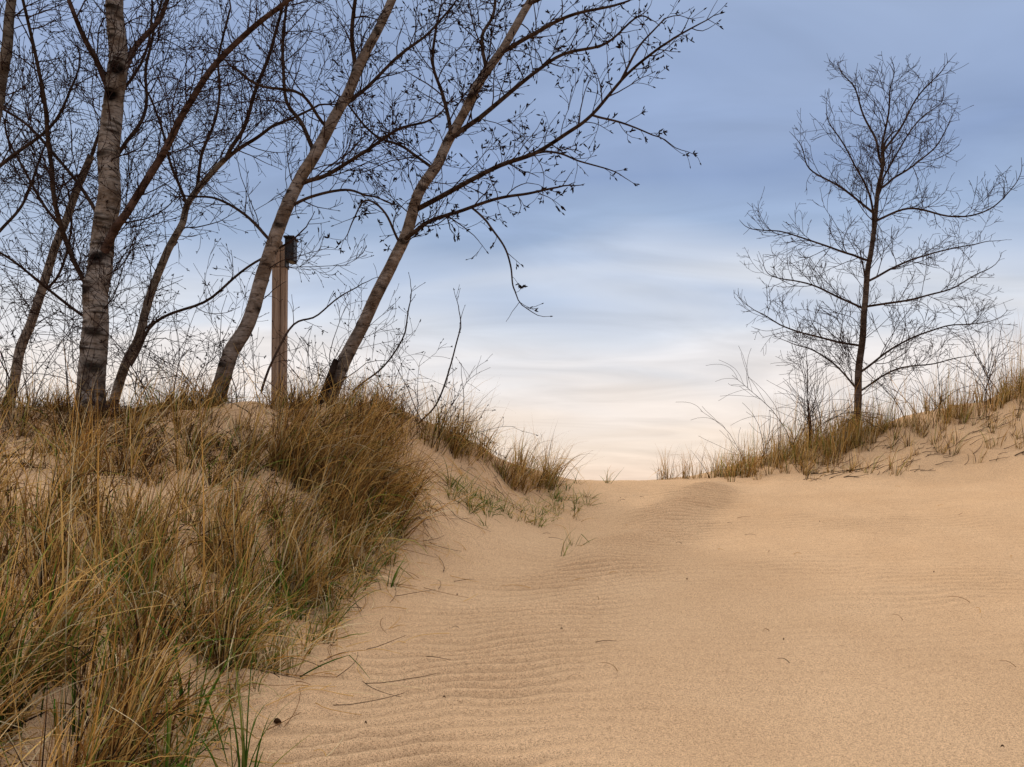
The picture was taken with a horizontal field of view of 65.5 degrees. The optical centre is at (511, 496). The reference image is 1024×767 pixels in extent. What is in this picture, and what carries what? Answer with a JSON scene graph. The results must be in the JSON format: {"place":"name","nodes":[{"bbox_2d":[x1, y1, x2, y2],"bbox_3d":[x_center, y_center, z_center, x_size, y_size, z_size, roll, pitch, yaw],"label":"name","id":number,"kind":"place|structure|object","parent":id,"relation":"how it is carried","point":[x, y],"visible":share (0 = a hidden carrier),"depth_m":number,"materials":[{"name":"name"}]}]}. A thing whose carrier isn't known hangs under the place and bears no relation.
{"place":"outdoors","nodes":[
{"label":"outdoors","id":0,"kind":"place"},
{"bbox_2d":[0,348,620,766],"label":"marram grass","id":1,"kind":"structure","parent":0,"point":[360,478],"depth_m":4.78,"materials":[{"name":"brown plant"}]},
{"bbox_2d":[0,391,1023,766],"bbox_3d":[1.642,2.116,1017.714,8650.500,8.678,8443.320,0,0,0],"label":"sand dune ground","id":2,"kind":"structure","parent":0,"point":[694,629],"depth_m":4.83,"materials":[{"name":"beige sand"}]},
{"bbox_2d":[0,0,140,293],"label":"cottonwood tree","id":3,"kind":"object","parent":2,"relation":"on","point":[8,30],"visible":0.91,"depth_m":7.70,"materials":[{"name":"brown plant"}]},
{"bbox_2d":[0,0,182,405],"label":"cottonwood tree","id":4,"kind":"object","parent":2,"relation":"on","point":[41,289],"visible":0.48,"depth_m":9.14,"materials":[{"name":"brown plant"}]},
{"bbox_2d":[0,186,191,408],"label":"bare shrub","id":5,"kind":"object","parent":2,"relation":"on","point":[30,334],"visible":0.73,"depth_m":7.95,"materials":[{"name":"brown plant"}]},
{"bbox_2d":[0,211,244,430],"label":"bare shrub","id":6,"kind":"object","parent":2,"relation":"on","point":[146,345],"visible":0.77,"depth_m":7.66,"materials":[{"name":"brown plant"}]},
{"bbox_2d":[0,0,334,412],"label":"cottonwood tree","id":7,"kind":"object","parent":2,"relation":"on","point":[109,221],"visible":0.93,"depth_m":7.89,"materials":[{"name":"brown plant"}]},
{"bbox_2d":[109,0,361,406],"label":"cottonwood tree","id":8,"kind":"object","parent":2,"relation":"on","point":[172,242],"visible":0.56,"depth_m":8.85,"materials":[{"name":"brown plant"}]},
{"bbox_2d":[140,256,424,412],"bbox_3d":[-2.497,-1.578,8.639,2.810,1.734,1.985,0,0,33],"label":"bare shrub","id":9,"kind":"object","parent":2,"relation":"on","point":[251,335],"visible":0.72,"depth_m":8.39,"materials":[{"name":"brown plant"}]},
{"bbox_2d":[271,235,298,405],"bbox_3d":[-2.588,-1.790,8.990,0.300,2.246,0.200,0,0,0],"label":"trail marker post","id":10,"kind":"object","parent":2,"relation":"on","point":[280,308],"visible":0.55,"depth_m":8.95,"materials":[{"name":"brown wood"}]},
{"bbox_2d":[129,198,464,423],"bbox_3d":[-2.168,-1.974,8.234,3.380,2.411,0.864,0,0,-11],"label":"bare shrub","id":11,"kind":"object","parent":2,"relation":"on","point":[145,334],"visible":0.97,"depth_m":8.13,"materials":[{"name":"brown plant"}]},
{"bbox_2d":[156,0,503,405],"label":"cottonwood tree","id":12,"kind":"object","parent":2,"relation":"on","point":[236,342],"visible":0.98,"depth_m":8.10,"materials":[{"name":"brown plant"}]},
{"bbox_2d":[288,285,412,400],"bbox_3d":[-1.677,-1.567,8.727,1.329,1.432,1.390,0,0,0],"label":"bare shrub","id":13,"kind":"object","parent":2,"relation":"on","point":[344,357],"visible":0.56,"depth_m":8.54,"materials":[{"name":"brown plant"}]},
{"bbox_2d":[381,324,537,457],"bbox_3d":[-0.694,-1.091,8.731,1.757,1.362,0.983,0,0,-40],"label":"bare shrub","id":14,"kind":"object","parent":2,"relation":"on","point":[452,403],"visible":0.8,"depth_m":8.59,"materials":[{"name":"brown plant"}]},
{"bbox_2d":[310,0,726,403],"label":"cottonwood tree","id":15,"kind":"object","parent":2,"relation":"on","point":[408,231],"visible":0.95,"depth_m":8.34,"materials":[{"name":"brown plant"}]},
{"bbox_2d":[114,409,1023,766],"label":"dry plant litter","id":16,"kind":"object","parent":2,"relation":"on","point":[276,721],"visible":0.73,"depth_m":5.40,"materials":[{"name":"brown plant"}]},
{"bbox_2d":[687,393,822,460],"bbox_3d":[3.903,-1.067,12.662,2.425,1.214,1.101,0,0,0],"label":"bare shrub","id":17,"kind":"object","parent":2,"relation":"on","point":[760,431],"visible":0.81,"depth_m":12.75,"materials":[{"name":"brown plant"}]},
{"bbox_2d":[706,323,887,452],"bbox_3d":[4.844,-1.610,12.816,3.371,1.900,2.260,0,0,0],"label":"bare shrub","id":18,"kind":"object","parent":2,"relation":"on","point":[814,402],"visible":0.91,"depth_m":12.62,"materials":[{"name":"brown plant"}]},
{"bbox_2d":[651,306,1023,481],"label":"marram grass","id":19,"kind":"structure","parent":2,"relation":"on","point":[850,434],"depth_m":12.37,"materials":[{"name":"brown plant"}]},
{"bbox_2d":[734,51,1023,428],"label":"bare sapling tree","id":20,"kind":"object","parent":2,"relation":"on","point":[874,211],"visible":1,"depth_m":12.95,"materials":[{"name":"brown plant"}]},
{"bbox_2d":[827,334,990,419],"bbox_3d":[6.494,-1.819,13.242,2.542,1.432,2.396,0,0,-8],"label":"bare shrub","id":21,"kind":"object","parent":2,"relation":"on","point":[908,382],"visible":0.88,"depth_m":12.92,"materials":[{"name":"brown plant"}]},
{"bbox_2d":[926,297,1023,404],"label":"bare shrub","id":22,"kind":"object","parent":2,"relation":"on","point":[988,369],"visible":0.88,"depth_m":12.88,"materials":[{"name":"brown plant"}]},
{"bbox_2d":[0,0,1023,479],"label":"sky","id":23,"kind":"structure","parent":0,"point":[638,284],"materials":[{"name":"blue"}]}
]}

